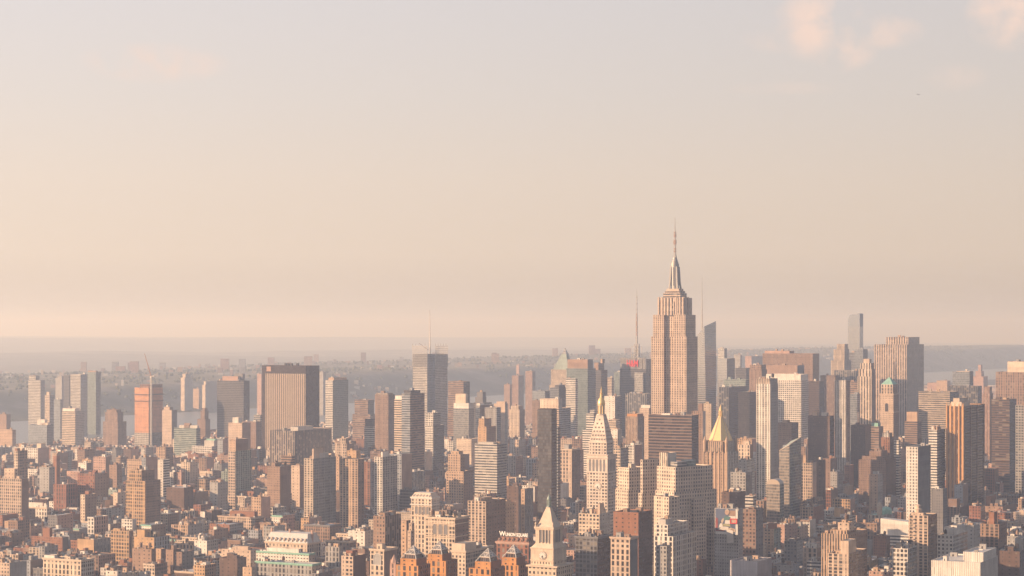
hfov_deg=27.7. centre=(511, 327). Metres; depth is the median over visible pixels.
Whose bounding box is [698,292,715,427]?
skyscraper
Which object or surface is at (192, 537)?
loft
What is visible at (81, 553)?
tenement
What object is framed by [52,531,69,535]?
walk up house
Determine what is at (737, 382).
office block
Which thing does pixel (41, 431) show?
office block
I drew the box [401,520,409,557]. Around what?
apartment block
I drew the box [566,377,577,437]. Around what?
office block
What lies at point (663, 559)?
apartment block
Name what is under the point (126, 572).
apartment block
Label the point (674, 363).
skyscraper
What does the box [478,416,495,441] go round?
apartment block
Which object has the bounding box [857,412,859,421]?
apartment block
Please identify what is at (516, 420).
apartment block
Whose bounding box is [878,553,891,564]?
tenement
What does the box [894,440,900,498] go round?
apartment block
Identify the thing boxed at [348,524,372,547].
apartment block
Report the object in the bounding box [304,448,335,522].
apartment tower
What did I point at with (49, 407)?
apartment tower
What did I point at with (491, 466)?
office block
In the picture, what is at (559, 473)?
apartment tower
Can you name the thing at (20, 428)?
river water
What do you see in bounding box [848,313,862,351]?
skyscraper
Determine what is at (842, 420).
apartment tower
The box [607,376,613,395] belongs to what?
apartment block
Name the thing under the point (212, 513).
loft building
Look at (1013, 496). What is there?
loft building
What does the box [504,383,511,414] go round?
apartment tower
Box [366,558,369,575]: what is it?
apartment block
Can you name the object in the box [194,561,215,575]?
apartment block
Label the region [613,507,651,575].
apartment block
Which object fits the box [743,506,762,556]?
apartment block
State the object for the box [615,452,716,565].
office building
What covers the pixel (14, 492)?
office block
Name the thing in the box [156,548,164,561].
apartment block
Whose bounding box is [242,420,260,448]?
office block
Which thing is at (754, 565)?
warehouse
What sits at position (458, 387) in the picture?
office tower
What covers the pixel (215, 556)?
tenement
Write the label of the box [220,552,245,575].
apartment block
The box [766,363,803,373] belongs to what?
office block
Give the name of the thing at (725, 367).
apartment tower
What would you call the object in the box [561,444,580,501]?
apartment block
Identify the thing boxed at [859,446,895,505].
office block
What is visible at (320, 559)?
apartment house
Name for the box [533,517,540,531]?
loft
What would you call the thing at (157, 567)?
loft
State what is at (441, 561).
apartment block
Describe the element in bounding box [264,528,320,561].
loft building
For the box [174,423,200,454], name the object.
office block
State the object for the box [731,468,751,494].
office block
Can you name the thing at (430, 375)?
skyscraper
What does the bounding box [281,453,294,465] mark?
apartment block
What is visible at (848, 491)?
apartment block
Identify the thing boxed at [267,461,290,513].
apartment block
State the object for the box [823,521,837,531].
tenement
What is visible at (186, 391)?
apartment tower
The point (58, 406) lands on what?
office block
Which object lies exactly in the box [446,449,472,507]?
apartment tower
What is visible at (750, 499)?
office block
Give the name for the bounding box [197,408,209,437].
apartment tower
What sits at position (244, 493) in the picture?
loft building
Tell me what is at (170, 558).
apartment block
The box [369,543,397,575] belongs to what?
loft building
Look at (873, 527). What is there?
loft
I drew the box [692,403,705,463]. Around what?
apartment tower
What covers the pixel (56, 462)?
office block
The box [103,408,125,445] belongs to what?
apartment tower
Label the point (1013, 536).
apartment block
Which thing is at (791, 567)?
loft building
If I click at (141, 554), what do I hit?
apartment block
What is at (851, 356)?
office block
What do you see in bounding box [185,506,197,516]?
loft building
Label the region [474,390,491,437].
office block
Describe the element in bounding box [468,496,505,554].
apartment block
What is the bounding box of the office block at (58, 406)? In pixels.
[54,398,62,440]
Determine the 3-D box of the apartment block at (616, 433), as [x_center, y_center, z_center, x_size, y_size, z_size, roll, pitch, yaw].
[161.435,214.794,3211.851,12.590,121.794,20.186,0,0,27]
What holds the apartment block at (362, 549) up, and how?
on the ground
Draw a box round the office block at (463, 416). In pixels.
[453,394,473,450]
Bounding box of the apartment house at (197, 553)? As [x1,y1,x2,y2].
[194,550,205,557]
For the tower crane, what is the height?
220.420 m
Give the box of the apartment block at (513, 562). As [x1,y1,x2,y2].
[501,544,528,575]
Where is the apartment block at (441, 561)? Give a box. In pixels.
[427,541,457,575]
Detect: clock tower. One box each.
[526,495,573,575]
[585,387,616,535]
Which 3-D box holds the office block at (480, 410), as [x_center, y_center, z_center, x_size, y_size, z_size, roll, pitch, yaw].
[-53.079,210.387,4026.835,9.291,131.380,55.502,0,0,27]
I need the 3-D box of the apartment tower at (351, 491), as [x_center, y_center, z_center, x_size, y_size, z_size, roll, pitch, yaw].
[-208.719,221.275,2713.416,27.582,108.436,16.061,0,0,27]
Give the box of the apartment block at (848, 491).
[838,485,858,503]
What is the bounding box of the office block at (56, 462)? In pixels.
[53,456,59,483]
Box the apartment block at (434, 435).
[425,410,443,476]
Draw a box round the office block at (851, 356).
[849,351,853,369]
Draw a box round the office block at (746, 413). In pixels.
[738,390,755,437]
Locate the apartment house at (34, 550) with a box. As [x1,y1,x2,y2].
[29,545,44,557]
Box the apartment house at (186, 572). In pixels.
[174,566,193,575]
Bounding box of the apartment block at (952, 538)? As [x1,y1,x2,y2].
[937,523,966,557]
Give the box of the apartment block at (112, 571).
[106,567,121,575]
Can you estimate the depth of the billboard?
2079.38 m
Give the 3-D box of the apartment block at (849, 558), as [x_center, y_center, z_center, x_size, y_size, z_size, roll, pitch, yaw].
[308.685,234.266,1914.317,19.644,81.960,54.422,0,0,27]
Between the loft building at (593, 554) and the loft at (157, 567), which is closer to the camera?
the loft building at (593, 554)
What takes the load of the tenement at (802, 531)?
on the ground
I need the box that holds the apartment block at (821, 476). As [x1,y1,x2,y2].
[817,457,825,498]
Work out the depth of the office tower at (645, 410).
3653.09 m
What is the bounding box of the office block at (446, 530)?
[424,509,469,559]
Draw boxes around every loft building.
[0,550,22,559]
[0,554,26,575]
[29,502,51,521]
[34,486,38,496]
[39,465,54,495]
[42,551,94,575]
[77,532,109,552]
[93,454,109,485]
[108,487,116,495]
[109,462,121,487]
[111,527,132,564]
[126,465,160,528]
[127,455,142,479]
[131,529,169,558]
[158,458,169,498]
[171,519,202,536]
[177,470,194,488]
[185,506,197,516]
[194,534,217,553]
[195,477,209,494]
[205,506,221,521]
[217,510,263,530]
[221,546,255,566]
[236,490,253,508]
[243,563,255,575]
[249,525,261,543]
[255,556,321,575]
[256,545,314,561]
[259,517,290,541]
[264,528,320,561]
[303,520,341,541]
[325,536,356,550]
[325,543,342,568]
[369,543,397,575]
[410,492,439,556]
[422,487,439,491]
[440,487,445,500]
[450,540,493,575]
[574,528,611,575]
[609,532,638,575]
[654,515,696,575]
[763,543,765,556]
[777,558,798,575]
[803,543,820,575]
[807,556,820,575]
[869,564,891,575]
[892,540,916,575]
[947,498,967,525]
[985,494,1015,515]
[1002,491,1023,502]
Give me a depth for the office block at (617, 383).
4803.17 m
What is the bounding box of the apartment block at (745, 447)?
[738,440,752,458]
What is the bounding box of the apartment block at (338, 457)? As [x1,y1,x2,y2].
[336,455,341,490]
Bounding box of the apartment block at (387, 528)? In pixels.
[373,510,400,561]
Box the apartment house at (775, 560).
[768,553,778,563]
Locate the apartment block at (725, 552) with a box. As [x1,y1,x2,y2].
[715,503,742,575]
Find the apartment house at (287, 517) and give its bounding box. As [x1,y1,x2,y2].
[271,512,294,530]
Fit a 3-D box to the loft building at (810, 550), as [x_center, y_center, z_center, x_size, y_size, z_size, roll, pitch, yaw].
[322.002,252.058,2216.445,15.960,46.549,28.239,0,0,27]
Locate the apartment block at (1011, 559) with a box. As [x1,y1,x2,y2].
[996,536,1023,575]
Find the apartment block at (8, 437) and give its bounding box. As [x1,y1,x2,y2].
[0,428,15,446]
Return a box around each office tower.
[217,374,249,437]
[262,363,318,461]
[402,388,424,470]
[448,380,469,436]
[540,397,570,437]
[550,383,565,407]
[566,358,595,435]
[594,359,606,412]
[626,411,643,458]
[639,405,650,458]
[649,412,698,463]
[749,363,766,390]
[763,349,818,380]
[766,372,808,446]
[779,436,801,517]
[809,379,823,414]
[820,374,838,431]
[858,359,875,423]
[874,335,923,436]
[918,389,957,458]
[929,425,944,488]
[982,386,992,461]
[991,397,1016,492]
[996,359,1023,404]
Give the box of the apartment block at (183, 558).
[174,549,193,573]
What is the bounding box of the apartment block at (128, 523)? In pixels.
[122,513,136,529]
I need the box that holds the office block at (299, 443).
[270,426,331,465]
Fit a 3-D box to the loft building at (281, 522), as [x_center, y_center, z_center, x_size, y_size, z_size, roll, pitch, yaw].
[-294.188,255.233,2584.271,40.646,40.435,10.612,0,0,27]
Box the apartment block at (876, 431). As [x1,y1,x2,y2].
[870,421,882,450]
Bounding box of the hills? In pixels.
[0,336,1023,420]
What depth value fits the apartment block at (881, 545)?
2348.15 m
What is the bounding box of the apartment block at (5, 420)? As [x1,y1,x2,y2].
[0,412,10,428]
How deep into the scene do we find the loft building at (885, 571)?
2131.01 m
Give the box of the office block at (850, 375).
[834,369,858,381]
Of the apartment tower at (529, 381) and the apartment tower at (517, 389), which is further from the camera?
the apartment tower at (529, 381)
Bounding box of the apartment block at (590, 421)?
[582,410,597,477]
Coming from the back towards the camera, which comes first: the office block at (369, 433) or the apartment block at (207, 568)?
the office block at (369, 433)
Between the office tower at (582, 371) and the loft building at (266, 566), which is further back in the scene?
the office tower at (582, 371)
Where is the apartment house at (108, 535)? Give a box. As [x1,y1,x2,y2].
[105,533,110,549]
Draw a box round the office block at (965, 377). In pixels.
[953,369,972,385]
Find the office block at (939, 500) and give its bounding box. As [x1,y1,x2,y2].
[931,486,946,534]
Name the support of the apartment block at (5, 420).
on the ground
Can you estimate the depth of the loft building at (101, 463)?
3305.75 m
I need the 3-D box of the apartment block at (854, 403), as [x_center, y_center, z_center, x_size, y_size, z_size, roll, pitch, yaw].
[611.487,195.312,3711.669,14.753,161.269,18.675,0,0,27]
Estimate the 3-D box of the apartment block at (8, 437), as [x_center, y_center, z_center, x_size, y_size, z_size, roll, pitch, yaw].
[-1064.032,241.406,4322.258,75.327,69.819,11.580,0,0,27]
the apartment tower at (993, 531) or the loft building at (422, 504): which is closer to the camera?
the apartment tower at (993, 531)
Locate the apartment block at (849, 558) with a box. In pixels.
[828,538,866,575]
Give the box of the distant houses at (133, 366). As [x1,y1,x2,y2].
[0,345,926,398]
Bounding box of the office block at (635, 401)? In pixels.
[626,392,650,415]
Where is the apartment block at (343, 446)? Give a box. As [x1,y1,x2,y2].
[335,436,353,457]
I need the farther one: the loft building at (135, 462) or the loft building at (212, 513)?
the loft building at (135, 462)
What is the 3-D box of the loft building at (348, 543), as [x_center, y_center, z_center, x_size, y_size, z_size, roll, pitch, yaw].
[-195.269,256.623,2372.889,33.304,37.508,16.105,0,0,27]
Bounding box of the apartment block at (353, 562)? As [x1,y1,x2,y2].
[341,549,365,575]
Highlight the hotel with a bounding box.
[495,531,534,563]
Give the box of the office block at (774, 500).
[766,478,783,521]
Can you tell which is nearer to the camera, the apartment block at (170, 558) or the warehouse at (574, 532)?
the apartment block at (170, 558)
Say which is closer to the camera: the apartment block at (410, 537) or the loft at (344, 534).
the apartment block at (410, 537)
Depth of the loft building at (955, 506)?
2820.46 m
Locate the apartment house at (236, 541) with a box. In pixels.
[227,536,258,547]
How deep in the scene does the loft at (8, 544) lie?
2429.76 m
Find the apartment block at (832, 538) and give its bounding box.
[821,514,866,575]
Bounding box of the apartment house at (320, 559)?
[315,555,324,564]
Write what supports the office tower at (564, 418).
on the ground
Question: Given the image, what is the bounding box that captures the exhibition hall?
[880,517,908,547]
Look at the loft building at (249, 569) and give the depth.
2113.58 m
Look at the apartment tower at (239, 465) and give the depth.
3006.91 m
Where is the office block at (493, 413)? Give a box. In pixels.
[485,406,500,441]
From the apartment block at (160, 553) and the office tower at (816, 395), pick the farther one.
the office tower at (816, 395)
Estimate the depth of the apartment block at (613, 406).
4007.12 m
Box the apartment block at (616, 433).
[611,428,622,447]
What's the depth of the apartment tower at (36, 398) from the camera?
5210.10 m
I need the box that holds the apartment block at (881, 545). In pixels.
[874,530,889,557]
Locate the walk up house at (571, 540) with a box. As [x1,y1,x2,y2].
[568,533,578,546]
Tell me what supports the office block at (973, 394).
on the ground
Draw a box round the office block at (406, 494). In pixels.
[399,487,421,510]
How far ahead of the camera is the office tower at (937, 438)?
2906.44 m
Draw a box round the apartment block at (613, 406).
[604,394,621,428]
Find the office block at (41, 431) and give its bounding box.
[28,419,52,445]
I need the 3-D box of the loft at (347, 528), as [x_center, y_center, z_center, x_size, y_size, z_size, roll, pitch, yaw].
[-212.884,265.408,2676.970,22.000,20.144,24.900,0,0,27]
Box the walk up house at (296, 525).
[295,521,298,530]
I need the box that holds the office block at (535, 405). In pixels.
[532,399,539,437]
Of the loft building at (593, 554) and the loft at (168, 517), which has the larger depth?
the loft at (168, 517)
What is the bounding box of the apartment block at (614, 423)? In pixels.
[609,418,619,429]
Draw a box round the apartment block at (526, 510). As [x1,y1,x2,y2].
[521,488,532,537]
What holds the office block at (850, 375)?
on the ground
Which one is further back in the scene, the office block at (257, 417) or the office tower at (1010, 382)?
the office block at (257, 417)
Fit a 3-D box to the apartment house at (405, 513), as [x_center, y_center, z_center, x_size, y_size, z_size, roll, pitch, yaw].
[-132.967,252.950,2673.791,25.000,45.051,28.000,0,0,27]
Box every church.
[390,555,399,575]
[868,501,894,521]
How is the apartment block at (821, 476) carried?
on the ground
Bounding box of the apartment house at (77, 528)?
[73,524,87,532]
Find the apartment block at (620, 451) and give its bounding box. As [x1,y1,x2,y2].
[613,442,627,488]
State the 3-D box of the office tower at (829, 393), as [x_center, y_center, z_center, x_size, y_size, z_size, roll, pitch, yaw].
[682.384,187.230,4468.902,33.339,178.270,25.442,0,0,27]
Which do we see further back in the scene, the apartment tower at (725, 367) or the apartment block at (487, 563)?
the apartment tower at (725, 367)
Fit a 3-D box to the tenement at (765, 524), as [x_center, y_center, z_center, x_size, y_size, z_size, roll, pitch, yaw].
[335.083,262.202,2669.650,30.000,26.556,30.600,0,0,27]
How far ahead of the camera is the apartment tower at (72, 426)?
4610.17 m
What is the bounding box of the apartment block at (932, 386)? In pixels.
[927,382,936,390]
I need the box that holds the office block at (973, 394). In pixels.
[949,385,981,403]
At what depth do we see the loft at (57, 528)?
2599.32 m
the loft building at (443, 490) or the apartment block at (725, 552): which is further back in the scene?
the loft building at (443, 490)
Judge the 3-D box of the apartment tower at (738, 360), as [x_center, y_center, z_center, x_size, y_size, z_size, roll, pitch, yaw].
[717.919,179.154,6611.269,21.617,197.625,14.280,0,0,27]
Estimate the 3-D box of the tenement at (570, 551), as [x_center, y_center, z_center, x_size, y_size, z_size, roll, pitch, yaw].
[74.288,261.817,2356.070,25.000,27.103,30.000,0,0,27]
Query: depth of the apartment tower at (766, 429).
2906.45 m
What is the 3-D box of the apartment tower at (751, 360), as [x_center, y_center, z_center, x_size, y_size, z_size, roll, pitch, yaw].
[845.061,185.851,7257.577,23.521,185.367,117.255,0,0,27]
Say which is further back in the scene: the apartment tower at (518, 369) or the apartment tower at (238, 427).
the apartment tower at (518, 369)
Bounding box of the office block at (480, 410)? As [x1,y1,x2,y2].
[476,403,492,436]
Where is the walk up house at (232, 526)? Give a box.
[210,520,242,532]
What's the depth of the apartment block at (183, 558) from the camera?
2242.26 m
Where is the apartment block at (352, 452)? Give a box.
[347,448,360,457]
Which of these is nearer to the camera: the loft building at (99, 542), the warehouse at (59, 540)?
the loft building at (99, 542)
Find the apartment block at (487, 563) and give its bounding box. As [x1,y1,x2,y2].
[469,548,504,575]
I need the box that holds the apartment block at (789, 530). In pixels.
[777,518,797,550]
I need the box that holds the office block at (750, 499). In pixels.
[745,494,755,507]
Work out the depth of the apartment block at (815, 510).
2738.87 m
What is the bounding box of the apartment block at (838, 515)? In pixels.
[827,507,854,526]
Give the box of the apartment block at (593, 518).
[579,503,609,534]
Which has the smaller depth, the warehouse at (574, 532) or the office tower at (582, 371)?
the warehouse at (574, 532)
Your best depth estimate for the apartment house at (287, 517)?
2626.07 m
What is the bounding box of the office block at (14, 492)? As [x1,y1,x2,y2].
[0,468,28,518]
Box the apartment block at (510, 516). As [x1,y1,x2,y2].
[500,497,514,535]
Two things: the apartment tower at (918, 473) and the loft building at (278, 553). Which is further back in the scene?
the apartment tower at (918, 473)
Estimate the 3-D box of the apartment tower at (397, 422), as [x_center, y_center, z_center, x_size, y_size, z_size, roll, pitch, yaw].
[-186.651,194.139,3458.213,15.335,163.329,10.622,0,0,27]
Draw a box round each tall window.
[432,524,436,534]
[438,524,442,534]
[443,524,447,534]
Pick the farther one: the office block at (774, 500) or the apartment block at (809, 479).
the apartment block at (809, 479)
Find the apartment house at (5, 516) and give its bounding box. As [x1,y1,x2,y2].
[0,513,17,527]
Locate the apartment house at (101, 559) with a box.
[83,552,115,575]
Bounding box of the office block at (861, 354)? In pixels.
[854,348,867,369]
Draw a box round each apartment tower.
[28,375,44,424]
[45,392,53,438]
[55,375,62,398]
[62,406,83,445]
[63,374,69,407]
[70,373,86,435]
[87,371,100,433]
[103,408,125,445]
[162,405,176,446]
[181,372,192,410]
[193,387,200,408]
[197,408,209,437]
[202,380,216,412]
[221,469,227,480]
[228,417,250,450]
[228,437,250,510]
[257,373,261,414]
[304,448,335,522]
[319,371,325,414]
[325,377,347,438]
[340,456,363,527]
[374,451,396,515]
[375,391,394,450]
[394,396,401,452]
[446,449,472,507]
[494,401,507,452]
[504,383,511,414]
[512,374,523,408]
[516,364,519,374]
[525,370,534,424]
[538,408,556,518]
[557,427,560,520]
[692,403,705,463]
[703,402,712,439]
[717,347,734,417]
[734,353,741,367]
[745,355,762,367]
[756,373,777,499]
[778,420,797,454]
[831,344,850,374]
[835,377,849,473]
[906,443,930,519]
[908,504,936,575]
[973,365,987,392]
[980,511,1006,548]
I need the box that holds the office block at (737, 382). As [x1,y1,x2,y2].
[724,377,748,390]
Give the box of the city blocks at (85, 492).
[0,385,1023,575]
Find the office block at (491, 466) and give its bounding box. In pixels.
[475,441,506,498]
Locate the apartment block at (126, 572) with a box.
[122,566,138,575]
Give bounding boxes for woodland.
[0,345,1011,420]
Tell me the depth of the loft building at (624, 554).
1855.19 m
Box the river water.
[11,368,1006,443]
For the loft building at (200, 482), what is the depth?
3109.77 m
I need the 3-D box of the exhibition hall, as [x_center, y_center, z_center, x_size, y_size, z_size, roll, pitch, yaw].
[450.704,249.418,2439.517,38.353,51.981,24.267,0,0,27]
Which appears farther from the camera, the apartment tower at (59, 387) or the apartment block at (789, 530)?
the apartment tower at (59, 387)
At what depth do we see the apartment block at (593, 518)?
2107.61 m
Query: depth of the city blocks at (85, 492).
2937.50 m
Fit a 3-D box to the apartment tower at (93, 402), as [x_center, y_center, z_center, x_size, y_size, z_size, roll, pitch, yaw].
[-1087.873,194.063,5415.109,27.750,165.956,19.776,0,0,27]
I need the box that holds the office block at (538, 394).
[532,390,549,399]
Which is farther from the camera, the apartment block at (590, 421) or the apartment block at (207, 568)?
the apartment block at (590, 421)
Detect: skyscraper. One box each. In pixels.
[412,322,447,436]
[549,348,569,390]
[620,297,650,437]
[651,229,697,414]
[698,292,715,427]
[703,405,738,506]
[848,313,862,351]
[946,397,984,516]
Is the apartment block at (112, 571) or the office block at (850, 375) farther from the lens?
the office block at (850, 375)
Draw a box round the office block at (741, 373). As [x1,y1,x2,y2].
[735,366,749,378]
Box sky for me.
[0,0,1023,342]
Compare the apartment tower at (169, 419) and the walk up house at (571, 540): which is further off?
the apartment tower at (169, 419)
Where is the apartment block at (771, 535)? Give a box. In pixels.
[763,522,780,556]
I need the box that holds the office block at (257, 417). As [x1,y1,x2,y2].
[254,414,261,445]
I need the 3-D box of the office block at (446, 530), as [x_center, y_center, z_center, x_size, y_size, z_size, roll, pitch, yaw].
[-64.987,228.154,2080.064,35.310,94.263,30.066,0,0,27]
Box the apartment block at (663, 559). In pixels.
[656,543,670,575]
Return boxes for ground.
[11,368,1000,421]
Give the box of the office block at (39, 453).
[14,443,48,464]
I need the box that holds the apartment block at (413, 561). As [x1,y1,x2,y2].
[396,545,429,575]
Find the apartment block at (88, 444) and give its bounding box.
[84,441,92,448]
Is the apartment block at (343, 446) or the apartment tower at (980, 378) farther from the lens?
the apartment tower at (980, 378)
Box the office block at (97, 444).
[93,441,103,448]
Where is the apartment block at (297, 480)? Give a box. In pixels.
[291,463,303,507]
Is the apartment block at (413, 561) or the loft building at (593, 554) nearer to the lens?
the apartment block at (413, 561)
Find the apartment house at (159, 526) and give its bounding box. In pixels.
[139,521,165,534]
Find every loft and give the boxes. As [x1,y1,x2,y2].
[0,530,6,536]
[0,541,16,549]
[42,525,69,532]
[70,539,76,549]
[72,548,92,553]
[87,515,107,536]
[143,559,166,575]
[161,510,178,531]
[170,535,181,542]
[182,533,211,542]
[263,521,284,541]
[301,512,321,531]
[336,528,347,537]
[341,526,353,531]
[368,519,372,529]
[439,505,456,514]
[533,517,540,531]
[563,517,578,531]
[770,548,783,557]
[786,515,800,522]
[800,516,815,536]
[804,538,819,543]
[817,521,826,535]
[867,518,880,555]
[998,518,1019,530]
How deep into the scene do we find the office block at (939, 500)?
2382.87 m
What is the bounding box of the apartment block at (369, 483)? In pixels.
[364,459,373,508]
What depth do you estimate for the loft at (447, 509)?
2701.00 m
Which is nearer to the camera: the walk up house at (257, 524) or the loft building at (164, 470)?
the walk up house at (257, 524)
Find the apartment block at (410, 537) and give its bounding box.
[407,523,414,550]
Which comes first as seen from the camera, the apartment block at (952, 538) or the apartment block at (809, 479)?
the apartment block at (952, 538)
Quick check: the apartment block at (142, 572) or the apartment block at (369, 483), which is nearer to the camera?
the apartment block at (142, 572)
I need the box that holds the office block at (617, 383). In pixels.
[614,371,619,395]
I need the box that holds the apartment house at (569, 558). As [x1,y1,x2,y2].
[566,555,572,565]
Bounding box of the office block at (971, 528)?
[961,519,978,549]
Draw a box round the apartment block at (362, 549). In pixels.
[354,543,368,559]
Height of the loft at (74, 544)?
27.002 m
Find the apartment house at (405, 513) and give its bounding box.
[396,508,410,522]
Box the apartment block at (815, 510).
[800,500,823,522]
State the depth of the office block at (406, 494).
2728.19 m
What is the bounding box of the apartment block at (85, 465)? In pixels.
[78,461,91,469]
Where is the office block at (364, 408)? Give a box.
[353,399,374,440]
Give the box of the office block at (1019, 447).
[1015,402,1023,492]
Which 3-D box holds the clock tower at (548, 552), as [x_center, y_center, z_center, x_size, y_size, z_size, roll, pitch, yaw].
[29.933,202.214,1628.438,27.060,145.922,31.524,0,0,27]
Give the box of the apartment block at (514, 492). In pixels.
[507,483,521,536]
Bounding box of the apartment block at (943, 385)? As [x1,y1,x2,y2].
[937,380,949,390]
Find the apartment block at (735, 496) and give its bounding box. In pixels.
[722,487,745,507]
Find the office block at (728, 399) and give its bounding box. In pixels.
[719,384,746,439]
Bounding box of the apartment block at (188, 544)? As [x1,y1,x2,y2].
[176,538,193,549]
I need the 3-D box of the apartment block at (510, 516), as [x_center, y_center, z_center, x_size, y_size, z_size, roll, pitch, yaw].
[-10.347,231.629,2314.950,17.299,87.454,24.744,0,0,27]
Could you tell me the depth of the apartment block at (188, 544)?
2358.62 m
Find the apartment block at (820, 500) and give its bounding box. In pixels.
[803,497,825,508]
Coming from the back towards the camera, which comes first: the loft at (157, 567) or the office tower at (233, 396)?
the office tower at (233, 396)
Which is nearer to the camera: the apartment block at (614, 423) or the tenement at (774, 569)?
the tenement at (774, 569)
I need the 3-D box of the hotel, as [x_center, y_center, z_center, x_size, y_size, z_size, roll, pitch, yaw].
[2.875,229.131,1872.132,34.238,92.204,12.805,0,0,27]
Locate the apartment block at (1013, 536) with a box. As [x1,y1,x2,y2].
[1007,528,1023,545]
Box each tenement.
[8,516,29,538]
[47,513,72,529]
[71,548,88,556]
[81,520,87,526]
[194,553,219,564]
[364,545,372,559]
[566,547,574,559]
[763,522,783,527]
[772,563,776,574]
[796,521,807,539]
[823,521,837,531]
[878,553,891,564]
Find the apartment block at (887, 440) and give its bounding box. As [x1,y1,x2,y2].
[881,431,893,457]
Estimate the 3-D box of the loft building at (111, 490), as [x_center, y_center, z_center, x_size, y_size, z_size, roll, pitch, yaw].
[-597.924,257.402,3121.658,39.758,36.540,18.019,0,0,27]
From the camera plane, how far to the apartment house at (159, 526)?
2562.64 m
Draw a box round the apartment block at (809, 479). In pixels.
[801,455,816,505]
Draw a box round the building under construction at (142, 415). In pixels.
[134,384,163,446]
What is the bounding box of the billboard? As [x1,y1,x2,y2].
[716,508,737,542]
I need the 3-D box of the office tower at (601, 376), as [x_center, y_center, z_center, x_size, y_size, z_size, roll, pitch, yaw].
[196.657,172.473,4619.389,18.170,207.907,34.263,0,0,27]
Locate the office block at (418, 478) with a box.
[412,469,424,488]
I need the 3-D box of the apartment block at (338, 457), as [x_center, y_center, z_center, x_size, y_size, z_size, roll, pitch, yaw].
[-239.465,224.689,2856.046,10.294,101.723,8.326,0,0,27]
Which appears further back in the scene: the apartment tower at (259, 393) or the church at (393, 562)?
the apartment tower at (259, 393)
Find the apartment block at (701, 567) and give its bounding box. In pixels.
[697,555,706,575]
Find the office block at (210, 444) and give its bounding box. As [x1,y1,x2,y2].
[192,436,222,453]
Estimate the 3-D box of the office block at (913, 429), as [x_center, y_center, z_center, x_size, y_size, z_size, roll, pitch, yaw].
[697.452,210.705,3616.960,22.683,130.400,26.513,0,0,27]
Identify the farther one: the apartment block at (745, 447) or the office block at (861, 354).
the office block at (861, 354)
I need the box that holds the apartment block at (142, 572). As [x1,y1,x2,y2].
[138,568,150,575]
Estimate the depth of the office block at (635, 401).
4211.89 m
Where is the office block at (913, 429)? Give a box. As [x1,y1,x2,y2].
[905,412,921,447]
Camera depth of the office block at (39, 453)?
3811.28 m
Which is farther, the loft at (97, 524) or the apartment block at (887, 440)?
the apartment block at (887, 440)
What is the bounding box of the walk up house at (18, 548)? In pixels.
[13,546,24,551]
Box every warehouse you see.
[31,527,68,550]
[53,507,79,513]
[61,531,73,548]
[566,527,578,537]
[730,555,771,575]
[931,544,997,575]
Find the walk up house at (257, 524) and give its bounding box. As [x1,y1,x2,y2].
[255,517,270,529]
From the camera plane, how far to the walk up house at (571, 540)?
2465.17 m
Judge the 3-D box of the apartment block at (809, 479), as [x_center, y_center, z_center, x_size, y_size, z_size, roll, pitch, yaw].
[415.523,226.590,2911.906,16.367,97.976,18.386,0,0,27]
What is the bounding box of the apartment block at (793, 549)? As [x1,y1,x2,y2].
[784,536,802,565]
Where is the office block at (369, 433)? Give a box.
[364,418,374,456]
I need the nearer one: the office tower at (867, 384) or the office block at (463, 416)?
the office block at (463, 416)
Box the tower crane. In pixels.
[145,356,154,444]
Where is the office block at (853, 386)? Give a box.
[850,380,857,393]
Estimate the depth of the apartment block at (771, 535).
2435.72 m
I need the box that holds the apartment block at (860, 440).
[851,422,870,486]
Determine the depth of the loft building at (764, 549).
2339.12 m
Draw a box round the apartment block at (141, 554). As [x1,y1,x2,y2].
[132,542,155,570]
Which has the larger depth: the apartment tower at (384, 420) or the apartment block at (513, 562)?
the apartment tower at (384, 420)
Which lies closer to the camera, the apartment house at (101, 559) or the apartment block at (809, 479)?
the apartment house at (101, 559)
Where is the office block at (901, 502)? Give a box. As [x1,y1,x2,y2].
[898,493,905,509]
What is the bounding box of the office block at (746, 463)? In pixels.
[739,456,754,494]
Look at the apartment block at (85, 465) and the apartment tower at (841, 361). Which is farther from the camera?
the apartment tower at (841, 361)
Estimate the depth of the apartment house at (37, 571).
2285.89 m
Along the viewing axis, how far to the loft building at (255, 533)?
2487.34 m
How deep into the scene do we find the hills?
16498.40 m
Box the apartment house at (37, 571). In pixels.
[33,566,42,575]
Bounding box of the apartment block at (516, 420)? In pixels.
[509,404,524,437]
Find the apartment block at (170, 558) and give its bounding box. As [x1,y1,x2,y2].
[166,545,181,573]
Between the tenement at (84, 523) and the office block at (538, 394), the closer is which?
the tenement at (84, 523)
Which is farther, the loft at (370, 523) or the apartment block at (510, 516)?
the loft at (370, 523)
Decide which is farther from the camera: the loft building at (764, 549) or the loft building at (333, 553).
the loft building at (764, 549)
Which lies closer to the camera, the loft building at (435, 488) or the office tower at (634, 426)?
the loft building at (435, 488)
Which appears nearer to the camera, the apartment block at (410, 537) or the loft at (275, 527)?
the apartment block at (410, 537)
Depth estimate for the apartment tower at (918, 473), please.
2506.35 m
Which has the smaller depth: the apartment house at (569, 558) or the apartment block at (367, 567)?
the apartment block at (367, 567)
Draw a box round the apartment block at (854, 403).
[850,392,859,463]
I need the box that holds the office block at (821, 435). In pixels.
[808,411,833,461]
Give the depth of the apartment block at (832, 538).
1959.98 m
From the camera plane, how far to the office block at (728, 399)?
4014.12 m
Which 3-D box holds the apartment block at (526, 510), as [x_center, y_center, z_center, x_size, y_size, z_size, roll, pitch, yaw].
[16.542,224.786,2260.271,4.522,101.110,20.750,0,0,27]

